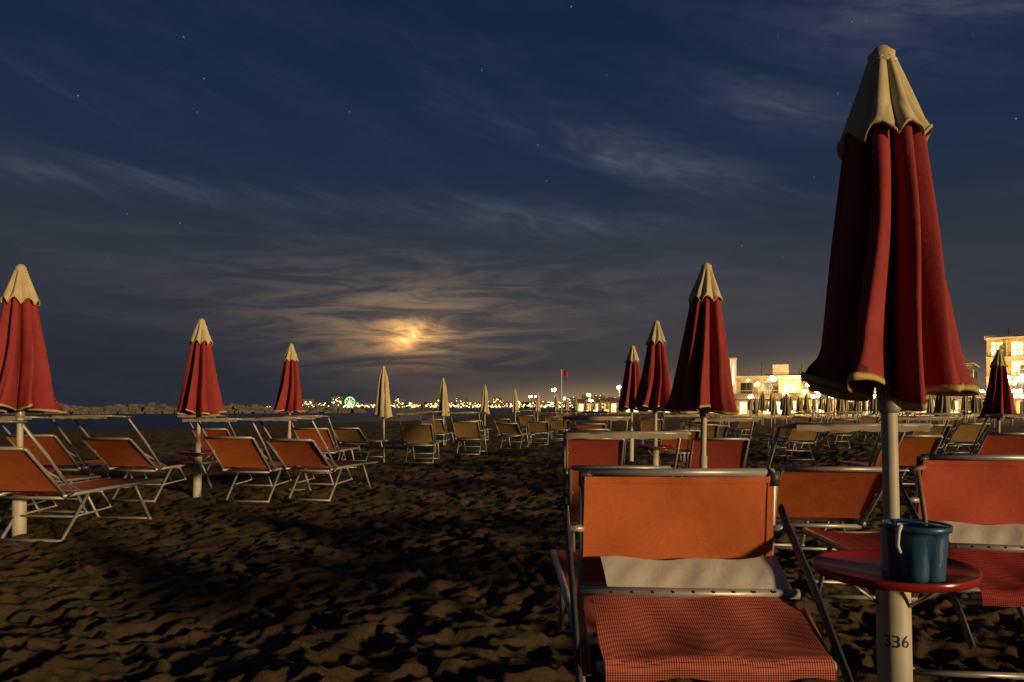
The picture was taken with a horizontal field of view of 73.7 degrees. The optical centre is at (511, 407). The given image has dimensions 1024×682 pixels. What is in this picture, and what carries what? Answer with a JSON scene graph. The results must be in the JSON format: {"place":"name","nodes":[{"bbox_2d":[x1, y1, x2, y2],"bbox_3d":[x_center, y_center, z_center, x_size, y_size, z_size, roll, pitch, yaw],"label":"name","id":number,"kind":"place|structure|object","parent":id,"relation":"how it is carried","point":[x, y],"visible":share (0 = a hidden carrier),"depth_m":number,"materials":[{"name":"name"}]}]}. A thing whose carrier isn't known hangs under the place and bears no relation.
{"place":"outdoors","nodes":[
{"label":"outdoors","id":0,"kind":"place"},
{"bbox_2d":[0,408,553,433],"bbox_3d":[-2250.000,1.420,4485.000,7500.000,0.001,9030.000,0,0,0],"label":"sea","id":1,"kind":"structure","parent":0,"point":[154,421],"depth_m":74.92,"materials":[{"name":"blue liquid"}]},
{"bbox_2d":[4,402,366,413],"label":"breakwater rocks","id":2,"kind":"object","parent":1,"relation":"in","point":[148,408],"visible":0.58,"depth_m":161.17,"materials":[{"name":"stone"}]},
{"bbox_2d":[267,395,616,407],"bbox_3d":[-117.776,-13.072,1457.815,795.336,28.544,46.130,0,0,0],"label":"distant town","id":3,"kind":"object","parent":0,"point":[459,403],"visible":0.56,"depth_m":1450.38,"materials":[{"name":"paint"}]},
{"bbox_2d":[0,408,1023,681],"bbox_3d":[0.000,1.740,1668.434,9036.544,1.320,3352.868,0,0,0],"label":"sand beach","id":4,"kind":"structure","parent":0,"point":[442,568],"depth_m":4.71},
{"bbox_2d":[0,264,65,536],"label":"beach umbrella","id":5,"kind":"object","parent":4,"relation":"on","point":[25,381],"visible":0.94,"depth_m":6.25,"materials":[{"name":"red fabric"}]},
{"bbox_2d":[0,475,100,522],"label":"sun lounger","id":6,"kind":"object","parent":4,"relation":"on","point":[69,478],"visible":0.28,"depth_m":7.73,"materials":[{"name":"metal"}]},
{"bbox_2d":[0,416,132,499],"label":"sun lounger","id":7,"kind":"object","parent":4,"relation":"on","point":[57,451],"visible":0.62,"depth_m":8.69,"materials":[{"name":"fabric"}]},
{"bbox_2d":[0,420,163,541],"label":"sun lounger","id":8,"kind":"object","parent":4,"relation":"on","point":[22,469],"visible":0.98,"depth_m":6.07,"materials":[{"name":"metal"}]},
{"bbox_2d":[51,415,217,502],"bbox_3d":[-4.787,0.646,8.998,0.756,1.127,2.388,0,0,8],"label":"sun lounger","id":9,"kind":"object","parent":4,"relation":"on","point":[119,453],"visible":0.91,"depth_m":8.53,"materials":[{"name":"fabric"}]},
{"bbox_2d":[176,318,226,497],"bbox_3d":[-4.299,0.058,9.426,0.617,2.573,0.654,2,0,20],"label":"beach umbrella","id":10,"kind":"object","parent":4,"relation":"on","point":[200,394],"visible":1,"depth_m":9.32,"materials":[{"name":"red fabric"}]},
{"bbox_2d":[177,415,271,469],"bbox_3d":[-5.173,0.665,12.520,0.731,1.090,2.250,0,0,5],"label":"sun lounger","id":11,"kind":"object","parent":4,"relation":"on","point":[216,432],"visible":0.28,"depth_m":11.87,"materials":[{"name":"fabric"}]},
{"bbox_2d":[181,418,311,502],"bbox_3d":[-3.317,0.664,8.958,0.731,1.090,2.270,0,0,8],"label":"sun lounger","id":12,"kind":"object","parent":4,"relation":"on","point":[238,453],"visible":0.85,"depth_m":8.48,"materials":[{"name":"fabric"}]},
{"bbox_2d":[273,343,304,438],"bbox_3d":[-4.306,0.052,13.193,0.580,2.586,0.710,1,0,-10],"label":"beach umbrella","id":13,"kind":"object","parent":4,"relation":"on","point":[289,399],"visible":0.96,"depth_m":13.09,"materials":[{"name":"red fabric"}]},
{"bbox_2d":[244,417,377,501],"bbox_3d":[-2.554,0.660,9.086,0.737,1.099,2.328,0,0,13],"label":"sun lounger","id":14,"kind":"object","parent":4,"relation":"on","point":[307,454],"visible":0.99,"depth_m":8.65,"materials":[{"name":"fabric"}]},
{"bbox_2d":[282,415,359,473],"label":"sun lounger","id":15,"kind":"object","parent":4,"relation":"on","point":[308,433],"visible":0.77,"depth_m":12.15,"materials":[{"name":"fabric"}]},
{"bbox_2d":[331,427,387,460],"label":"sun lounger","id":16,"kind":"object","parent":4,"relation":"on","point":[346,436],"visible":0.91,"depth_m":15.17,"materials":[{"name":"fabric"}]},
{"bbox_2d":[373,366,392,462],"bbox_3d":[-2.935,0.189,15.496,0.398,2.278,0.389,0,0,13],"label":"beach umbrella","id":17,"kind":"object","parent":4,"relation":"on","point":[382,409],"visible":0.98,"depth_m":15.42,"materials":[{"name":"beige fabric"}]},
{"bbox_2d":[396,413,441,463],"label":"sun lounger","id":18,"kind":"object","parent":4,"relation":"on","point":[416,433],"visible":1,"depth_m":14.53,"materials":[{"name":"fabric"}]},
{"bbox_2d":[416,411,453,446],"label":"sun lounger","id":19,"kind":"object","parent":4,"relation":"on","point":[440,429],"visible":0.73,"depth_m":20.25,"materials":[{"name":"fabric"}]},
{"bbox_2d":[437,378,449,444],"bbox_3d":[-2.111,0.200,21.189,0.407,2.251,0.446,-1,0,23],"label":"beach umbrella","id":20,"kind":"object","parent":4,"relation":"on","point":[443,405],"visible":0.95,"depth_m":21.13,"materials":[{"name":"beige fabric"}]},
{"bbox_2d":[448,412,488,454],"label":"sun lounger","id":21,"kind":"object","parent":4,"relation":"on","point":[466,430],"visible":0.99,"depth_m":17.25,"materials":[{"name":"fabric"}]},
{"bbox_2d":[463,420,489,441],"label":"sun lounger","id":22,"kind":"object","parent":4,"relation":"on","point":[482,428],"visible":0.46,"depth_m":23.90,"materials":[{"name":"metal"}]},
{"bbox_2d":[480,385,489,428],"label":"beach umbrella","id":23,"kind":"object","parent":4,"relation":"on","point":[484,407],"visible":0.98,"depth_m":27.41,"materials":[{"name":"beige fabric"}]},
{"bbox_2d":[493,419,517,437],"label":"sun lounger","id":24,"kind":"object","parent":4,"relation":"on","point":[502,421],"visible":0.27,"depth_m":26.67,"materials":[{"name":"fabric"}]},
{"bbox_2d":[495,423,530,448],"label":"sun lounger","id":25,"kind":"object","parent":4,"relation":"on","point":[508,429],"visible":0.98,"depth_m":19.67,"materials":[{"name":"fabric"}]},
{"bbox_2d":[512,389,519,422],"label":"beach umbrella","id":26,"kind":"object","parent":4,"relation":"on","point":[515,406],"visible":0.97,"depth_m":33.74,"materials":[{"name":"beige fabric"}]},
{"bbox_2d":[516,410,539,434],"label":"sun lounger","id":27,"kind":"object","parent":4,"relation":"on","point":[524,420],"visible":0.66,"depth_m":29.76,"materials":[{"name":"fabric"}]},
{"bbox_2d":[534,392,540,420],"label":"beach umbrella","id":28,"kind":"object","parent":4,"relation":"on","point":[537,405],"visible":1,"depth_m":40.93,"materials":[{"name":"beige fabric"}]},
{"bbox_2d":[527,421,549,444],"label":"sun lounger","id":29,"kind":"object","parent":4,"relation":"on","point":[538,426],"visible":0.99,"depth_m":21.64,"materials":[{"name":"fabric"}]},
{"bbox_2d":[545,417,558,431],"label":"sun lounger","id":30,"kind":"object","parent":4,"relation":"on","point":[548,419],"visible":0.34,"depth_m":32.68,"materials":[{"name":"fabric"}]},
{"bbox_2d":[554,395,559,416],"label":"beach umbrella","id":31,"kind":"object","parent":4,"relation":"on","point":[556,406],"visible":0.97,"depth_m":49.53,"materials":[{"name":"beige fabric"}]},
{"bbox_2d":[550,420,568,439],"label":"sun lounger","id":32,"kind":"object","parent":4,"relation":"on","point":[556,424],"visible":0.89,"depth_m":24.83,"materials":[{"name":"fabric"}]},
{"bbox_2d":[561,369,567,413],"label":"flag pole","id":33,"kind":"object","parent":4,"relation":"on","point":[563,372],"visible":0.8,"depth_m":59.96,"materials":[{"name":"grey metal"}]},
{"bbox_2d":[558,409,570,421],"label":"sun lounger","id":34,"kind":"object","parent":4,"relation":"on","point":[560,416],"visible":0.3,"depth_m":37.66,"materials":[{"name":"fabric"}]},
{"bbox_2d":[577,399,601,410],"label":"beach cabin","id":35,"kind":"object","parent":4,"relation":"on","point":[580,403],"visible":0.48,"depth_m":170.33,"materials":[{"name":"paint"}]},
{"bbox_2d":[569,415,611,430],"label":"sun lounger","id":36,"kind":"object","parent":4,"relation":"on","point":[580,429],"visible":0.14,"depth_m":11.48,"materials":[{"name":"metal"}]},
{"bbox_2d":[574,411,607,428],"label":"sun lounger","id":37,"kind":"object","parent":4,"relation":"on","point":[593,425],"visible":0.27,"depth_m":15.54,"materials":[{"name":"fabric"}]},
{"bbox_2d":[562,416,630,493],"bbox_3d":[1.006,0.652,8.527,0.748,1.116,2.302,0,0,5],"label":"sun lounger","id":38,"kind":"object","parent":4,"relation":"on","point":[601,451],"visible":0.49,"depth_m":7.93,"materials":[{"name":"fabric"}]},
{"bbox_2d":[601,398,638,412],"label":"beach cabin","id":39,"kind":"object","parent":4,"relation":"on","point":[613,403],"visible":0.42,"depth_m":150.75,"materials":[{"name":"paint"}]},
{"bbox_2d":[562,431,690,551],"bbox_3d":[0.722,0.671,4.927,0.722,1.077,2.243,0,0,4],"label":"sun lounger","id":40,"kind":"object","parent":4,"relation":"on","point":[572,500],"visible":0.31,"depth_m":4.18,"materials":[{"name":"metal"}]},
{"bbox_2d":[618,345,640,461],"bbox_3d":[2.582,0.011,14.619,0.681,2.680,0.642,1,0,-40],"label":"beach umbrella","id":41,"kind":"object","parent":4,"relation":"on","point":[631,380],"visible":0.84,"depth_m":14.52,"materials":[{"name":"red fabric"}]},
{"bbox_2d":[638,411,663,444],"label":"sun lounger","id":42,"kind":"object","parent":4,"relation":"on","point":[645,424],"visible":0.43,"depth_m":20.25,"materials":[{"name":"fabric"}]},
{"bbox_2d":[632,320,672,465],"bbox_3d":[2.189,0.010,10.388,0.736,2.680,0.601,1,0,15],"label":"beach umbrella","id":43,"kind":"object","parent":4,"relation":"on","point":[654,391],"visible":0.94,"depth_m":10.28,"materials":[{"name":"red fabric"}]},
{"bbox_2d":[657,414,700,467],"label":"sun lounger","id":44,"kind":"object","parent":4,"relation":"on","point":[683,444],"visible":0.48,"depth_m":12.01,"materials":[{"name":"fabric"}]},
{"bbox_2d":[680,421,700,429],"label":"sun lounger","id":45,"kind":"object","parent":4,"relation":"on","point":[688,422],"visible":0.17,"depth_m":22.61,"materials":[{"name":"fabric"}]},
{"bbox_2d":[662,262,738,467],"bbox_3d":[1.771,0.010,6.233,0.642,2.680,0.681,1,0,-20],"label":"beach umbrella","id":46,"kind":"object","parent":4,"relation":"on","point":[702,386],"visible":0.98,"depth_m":6.14,"materials":[{"name":"red fabric"}]},
{"bbox_2d":[679,413,721,461],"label":"sun lounger","id":47,"kind":"object","parent":4,"relation":"on","point":[712,430],"visible":0.25,"depth_m":13.86,"materials":[{"name":"fabric"}]},
{"bbox_2d":[550,468,853,681],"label":"sun lounger","id":48,"kind":"object","parent":4,"relation":"on","point":[666,573],"visible":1,"depth_m":2.15,"materials":[{"name":"aluminium"},{"name":"orange-red and cream canvas"},{"name":"dark plastic"}]},
{"bbox_2d":[677,418,759,467],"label":"sun lounger","id":49,"kind":"object","parent":4,"relation":"on","point":[726,452],"visible":0.59,"depth_m":8.15,"materials":[{"name":"fabric"}]},
{"bbox_2d":[718,425,728,437],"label":"sun lounger","id":50,"kind":"object","parent":4,"relation":"on","point":[723,429],"visible":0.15,"depth_m":16.87,"materials":[{"name":"fabric"}]},
{"bbox_2d":[729,358,736,393],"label":"building","id":51,"kind":"structure","parent":4,"relation":"on","point":[733,367],"depth_m":112.46,"materials":[{"name":"white concrete"}]},
{"bbox_2d":[725,421,756,438],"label":"sun lounger","id":52,"kind":"object","parent":4,"relation":"on","point":[742,426],"visible":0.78,"depth_m":24.92,"materials":[{"name":"fabric"}]},
{"bbox_2d":[748,397,752,417],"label":"beach umbrella","id":53,"kind":"object","parent":4,"relation":"on","point":[751,405],"visible":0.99,"depth_m":61.05,"materials":[{"name":"beige fabric"}]},
{"bbox_2d":[734,393,780,415],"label":"beach cabin","id":54,"kind":"object","parent":4,"relation":"on","point":[741,400],"visible":0.32,"depth_m":104.45,"materials":[{"name":"paint"}]},
{"bbox_2d":[755,382,759,415],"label":"street lamp","id":55,"kind":"object","parent":4,"relation":"on","point":[757,384],"visible":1,"depth_m":99.13,"materials":[{"name":"plastic"}]},
{"bbox_2d":[760,392,766,424],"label":"beach umbrella","id":56,"kind":"object","parent":4,"relation":"on","point":[763,406],"visible":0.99,"depth_m":45.61,"materials":[{"name":"fabric"}]},
{"bbox_2d":[736,363,801,393],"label":"hotel building","id":57,"kind":"structure","parent":4,"relation":"on","point":[785,380],"depth_m":112.08,"materials":[{"name":"paint"}]},
{"bbox_2d":[768,393,772,426],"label":"beach umbrella","id":58,"kind":"object","parent":4,"relation":"on","point":[770,402],"visible":0.82,"depth_m":41.21,"materials":[{"name":"beige fabric"}]},
{"bbox_2d":[770,376,776,415],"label":"street lamp","id":59,"kind":"object","parent":4,"relation":"on","point":[772,378],"visible":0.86,"depth_m":98.13,"materials":[{"name":"plastic"}]},
{"bbox_2d":[771,396,778,417],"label":"beach umbrella","id":60,"kind":"object","parent":4,"relation":"on","point":[774,408],"visible":1,"depth_m":35.77,"materials":[{"name":"beige fabric"}]},
{"bbox_2d":[766,423,796,450],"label":"sun lounger","id":61,"kind":"object","parent":4,"relation":"on","point":[783,431],"visible":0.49,"depth_m":18.95,"materials":[{"name":"fabric"}]},
{"bbox_2d":[765,364,803,380],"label":"hotel building","id":62,"kind":"structure","parent":4,"relation":"on","point":[789,373],"depth_m":132.99,"materials":[{"name":"paint"}]},
{"bbox_2d":[781,392,791,422],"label":"beach umbrella","id":63,"kind":"object","parent":4,"relation":"on","point":[786,410],"visible":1,"depth_m":31.15,"materials":[{"name":"fabric"}]},
{"bbox_2d":[789,396,793,410],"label":"beach umbrella","id":64,"kind":"object","parent":4,"relation":"on","point":[791,403],"visible":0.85,"depth_m":56.11,"materials":[{"name":"beige fabric"}]},
{"bbox_2d":[796,396,800,411],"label":"beach umbrella","id":65,"kind":"object","parent":4,"relation":"on","point":[798,407],"visible":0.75,"depth_m":50.91,"materials":[{"name":"fabric"}]},
{"bbox_2d":[763,412,833,459],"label":"sun lounger","id":66,"kind":"object","parent":4,"relation":"on","point":[794,436],"visible":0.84,"depth_m":15.53,"materials":[{"name":"fabric"}]},
{"bbox_2d":[787,410,814,437],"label":"sun lounger","id":67,"kind":"object","parent":4,"relation":"on","point":[802,419],"visible":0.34,"depth_m":25.66,"materials":[{"name":"fabric"}]},
{"bbox_2d":[781,393,826,415],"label":"beach cabin","id":68,"kind":"object","parent":4,"relation":"on","point":[796,395],"visible":0.34,"depth_m":100.35,"materials":[{"name":"paint"}]},
{"bbox_2d":[801,381,811,392],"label":"hotel building","id":69,"kind":"structure","parent":4,"relation":"on","point":[803,385],"depth_m":119.28,"materials":[{"name":"paint"}]},
{"bbox_2d":[804,394,809,411],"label":"beach umbrella","id":70,"kind":"object","parent":4,"relation":"on","point":[806,406],"visible":0.77,"depth_m":41.31,"materials":[{"name":"beige fabric"}]},
{"bbox_2d":[811,396,815,420],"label":"beach umbrella","id":71,"kind":"object","parent":4,"relation":"on","point":[813,404],"visible":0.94,"depth_m":60.79,"materials":[{"name":"beige fabric"}]},
{"bbox_2d":[818,395,823,421],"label":"beach umbrella","id":72,"kind":"object","parent":4,"relation":"on","point":[821,407],"visible":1,"depth_m":56.29,"materials":[{"name":"beige fabric"}]},
{"bbox_2d":[825,396,830,422],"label":"beach umbrella","id":73,"kind":"object","parent":4,"relation":"on","point":[827,407],"visible":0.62,"depth_m":35.97,"materials":[{"name":"beige fabric"}]},
{"bbox_2d":[814,411,863,448],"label":"sun lounger","id":74,"kind":"object","parent":4,"relation":"on","point":[836,433],"visible":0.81,"depth_m":19.93,"materials":[{"name":"metal"}]},
{"bbox_2d":[837,399,845,418],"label":"beach umbrella","id":75,"kind":"object","parent":4,"relation":"on","point":[841,406],"visible":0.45,"depth_m":30.69,"materials":[{"name":"beige fabric"}]},
{"bbox_2d":[830,398,855,415],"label":"beach cabin","id":76,"kind":"object","parent":4,"relation":"on","point":[850,403],"visible":0.15,"depth_m":101.34,"materials":[{"name":"paint"}]},
{"bbox_2d":[844,400,848,418],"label":"beach umbrella","id":77,"kind":"object","parent":4,"relation":"on","point":[846,405],"visible":0.48,"depth_m":45.67,"materials":[{"name":"beige fabric"}]},
{"bbox_2d":[766,423,932,584],"bbox_3d":[2.087,0.648,4.958,0.753,1.124,2.380,0,0,7],"label":"sun lounger","id":78,"kind":"object","parent":4,"relation":"on","point":[828,494],"visible":0.68,"depth_m":4.38,"materials":[{"name":"fabric"}]},
{"bbox_2d":[853,401,859,422],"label":"beach umbrella","id":79,"kind":"object","parent":4,"relation":"on","point":[856,406],"visible":0.49,"depth_m":40.83,"materials":[{"name":"fabric"}]},
{"bbox_2d":[855,410,879,436],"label":"sun lounger","id":80,"kind":"object","parent":4,"relation":"on","point":[868,419],"visible":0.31,"depth_m":26.70,"materials":[{"name":"fabric"}]},
{"bbox_2d":[859,393,878,415],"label":"beach cabin","id":81,"kind":"object","parent":4,"relation":"on","point":[860,406],"visible":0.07,"depth_m":102.56,"materials":[{"name":"paint"}]},
{"bbox_2d":[872,395,879,414],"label":"beach umbrella","id":82,"kind":"object","parent":4,"relation":"on","point":[875,408],"visible":0.76,"depth_m":35.72,"materials":[{"name":"beige fabric"}]},
{"bbox_2d":[860,411,913,445],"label":"sun lounger","id":83,"kind":"object","parent":4,"relation":"on","point":[899,421],"visible":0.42,"depth_m":21.08,"materials":[{"name":"metal"}]},
{"bbox_2d":[800,45,982,681],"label":"beach umbrella","id":84,"kind":"object","parent":4,"relation":"on","point":[890,334],"visible":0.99,"depth_m":2.43,"materials":[{"name":"red fabric"}]},
{"bbox_2d":[882,518,952,582],"bbox_3d":[1.394,0.485,2.360,0.222,0.217,0.212,0,0,5],"label":"toy bucket","id":85,"kind":"object","parent":84,"relation":"on","point":[917,552],"visible":0.95,"depth_m":2.28,"materials":[{"name":"blue plastic"}]},
{"bbox_2d":[909,465,928,527],"bbox_3d":[1.437,0.387,2.381,0.087,0.376,0.037,0,0,0],"label":"toy spade","id":86,"kind":"object","parent":85,"relation":"in","point":[917,469],"visible":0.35,"depth_m":2.38,"materials":[{"name":"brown wood"}]},
{"bbox_2d":[837,416,962,484],"bbox_3d":[5.047,0.656,9.112,0.742,1.107,2.304,0,0,9],"label":"sun lounger","id":87,"kind":"object","parent":4,"relation":"on","point":[911,448],"visible":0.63,"depth_m":8.54,"materials":[{"name":"fabric"}]},
{"bbox_2d":[802,454,1023,679],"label":"sun lounger","id":88,"kind":"object","parent":4,"relation":"on","point":[976,501],"visible":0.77,"depth_m":2.92,"materials":[{"name":"aluminium"},{"name":"orange-red woven fabric"},{"name":"cream canvas"}]},
{"bbox_2d":[898,395,934,415],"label":"beach cabin","id":89,"kind":"object","parent":4,"relation":"on","point":[932,396],"visible":0.06,"depth_m":100.01,"materials":[{"name":"paint"}]},
{"bbox_2d":[927,396,933,422],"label":"beach umbrella","id":90,"kind":"object","parent":4,"relation":"on","point":[930,409],"visible":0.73,"depth_m":35.97,"materials":[{"name":"beige fabric"}]},
{"bbox_2d":[907,413,962,453],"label":"sun lounger","id":91,"kind":"object","parent":4,"relation":"on","point":[936,429],"visible":0.34,"depth_m":13.56,"materials":[{"name":"metal"}]},
{"bbox_2d":[933,396,938,415],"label":"beach umbrella","id":92,"kind":"object","parent":4,"relation":"on","point":[936,404],"visible":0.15,"depth_m":27.49,"materials":[{"name":"fabric"}]},
{"bbox_2d":[936,396,951,444],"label":"beach umbrella","id":93,"kind":"object","parent":4,"relation":"on","point":[943,405],"visible":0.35,"depth_m":21.93,"materials":[{"name":"fabric"}]},
{"bbox_2d":[935,410,964,438],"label":"sun lounger","id":94,"kind":"object","parent":4,"relation":"on","point":[949,422],"visible":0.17,"depth_m":25.78,"materials":[{"name":"fabric"}]},
{"bbox_2d":[936,412,991,453],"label":"sun lounger","id":95,"kind":"object","parent":4,"relation":"on","point":[965,433],"visible":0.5,"depth_m":14.82,"materials":[{"name":"fabric"}]},
{"bbox_2d":[960,396,968,422],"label":"beach umbrella","id":96,"kind":"object","parent":4,"relation":"on","point":[964,405],"visible":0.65,"depth_m":31.02,"materials":[{"name":"beige fabric"}]},
{"bbox_2d":[949,392,984,415],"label":"beach cabin","id":97,"kind":"object","parent":4,"relation":"on","point":[958,401],"visible":0.1,"depth_m":98.63,"materials":[{"name":"paint"}]},
{"bbox_2d":[970,396,978,422],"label":"beach umbrella","id":98,"kind":"object","parent":4,"relation":"on","point":[974,406],"visible":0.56,"depth_m":36.04,"materials":[{"name":"fabric"}]},
{"bbox_2d":[977,349,1015,431],"bbox_3d":[8.533,0.153,12.012,0.599,2.358,0.565,0,0,30],"label":"beach umbrella","id":99,"kind":"object","parent":4,"relation":"on","point":[998,399],"visible":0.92,"depth_m":11.91,"materials":[{"name":"red fabric"}]},
{"bbox_2d":[969,414,1023,454],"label":"sun lounger","id":100,"kind":"object","parent":4,"relation":"on","point":[1008,443],"visible":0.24,"depth_m":8.93,"materials":[{"name":"fabric"}]},
{"bbox_2d":[981,392,1022,413],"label":"beach cabin","id":101,"kind":"object","parent":4,"relation":"on","point":[1018,403],"visible":0.12,"depth_m":96.16,"materials":[{"name":"paint"}]},
{"bbox_2d":[984,328,1023,391],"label":"hotel building","id":102,"kind":"structure","parent":4,"relation":"on","point":[1011,347],"depth_m":104.93,"materials":[{"name":"paint"}]},
{"bbox_2d":[1020,374,1023,413],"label":"street lamp","id":103,"kind":"object","parent":4,"relation":"on","point":[1022,376],"visible":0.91,"depth_m":91.76,"materials":[{"name":"plastic"}]},
{"bbox_2d":[0,0,1023,406],"label":"sky","id":104,"kind":"structure","parent":0,"point":[504,196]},
{"bbox_2d":[962,354,979,384],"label":"hotel building","id":105,"kind":"structure","parent":0,"point":[973,368],"depth_m":122.55,"materials":[{"name":"paint"}]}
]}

